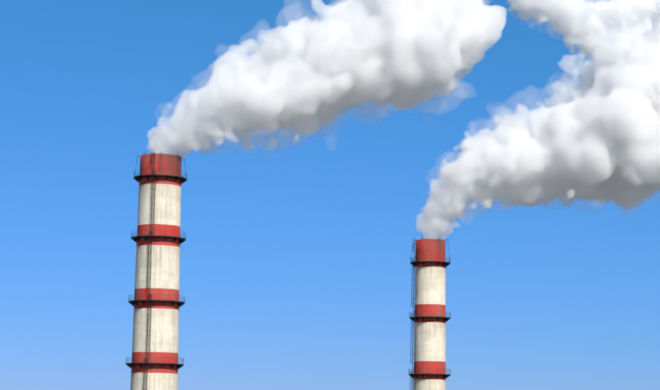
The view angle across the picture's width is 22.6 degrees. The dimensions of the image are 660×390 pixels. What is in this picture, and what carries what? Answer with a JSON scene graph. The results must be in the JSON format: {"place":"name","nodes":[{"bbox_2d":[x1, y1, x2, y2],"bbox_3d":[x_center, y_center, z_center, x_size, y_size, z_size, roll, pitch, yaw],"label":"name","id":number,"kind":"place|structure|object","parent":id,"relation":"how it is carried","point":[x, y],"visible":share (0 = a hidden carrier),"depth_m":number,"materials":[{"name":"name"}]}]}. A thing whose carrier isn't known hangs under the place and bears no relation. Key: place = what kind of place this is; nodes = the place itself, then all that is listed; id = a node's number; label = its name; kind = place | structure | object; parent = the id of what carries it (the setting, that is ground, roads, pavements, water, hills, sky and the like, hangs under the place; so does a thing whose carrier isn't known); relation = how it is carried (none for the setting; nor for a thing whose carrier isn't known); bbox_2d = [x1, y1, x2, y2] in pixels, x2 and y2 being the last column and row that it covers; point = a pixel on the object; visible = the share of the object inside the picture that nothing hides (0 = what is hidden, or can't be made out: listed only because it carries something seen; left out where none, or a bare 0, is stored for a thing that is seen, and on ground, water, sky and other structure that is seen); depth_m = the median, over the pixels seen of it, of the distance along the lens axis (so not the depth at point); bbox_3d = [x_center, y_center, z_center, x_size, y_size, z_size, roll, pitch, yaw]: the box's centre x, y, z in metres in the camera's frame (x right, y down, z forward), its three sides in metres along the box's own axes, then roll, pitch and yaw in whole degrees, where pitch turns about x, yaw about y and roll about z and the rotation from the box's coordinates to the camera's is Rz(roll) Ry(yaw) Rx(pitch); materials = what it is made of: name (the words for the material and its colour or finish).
{"place":"outdoors","nodes":[
{"label":"outdoors","id":0,"kind":"place"},
{"bbox_2d":[0,0,659,389],"label":"sky","id":1,"kind":"structure","parent":0,"point":[316,139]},
{"label":"ground","id":2,"kind":"structure","parent":0,"visible":0},
{"bbox_2d":[126,152,186,389],"bbox_3d":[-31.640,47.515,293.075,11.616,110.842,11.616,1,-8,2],"label":"chimney shaft","id":3,"kind":"object","parent":2,"relation":"on","point":[160,179],"visible":0.98,"depth_m":294.56,"materials":[{"name":"white paint"}]},
{"bbox_2d":[408,237,450,389],"bbox_3d":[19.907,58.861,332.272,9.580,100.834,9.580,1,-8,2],"label":"chimney shaft","id":4,"kind":"object","parent":2,"relation":"on","point":[429,318],"visible":1,"depth_m":334.65,"materials":[{"name":"white paint"}]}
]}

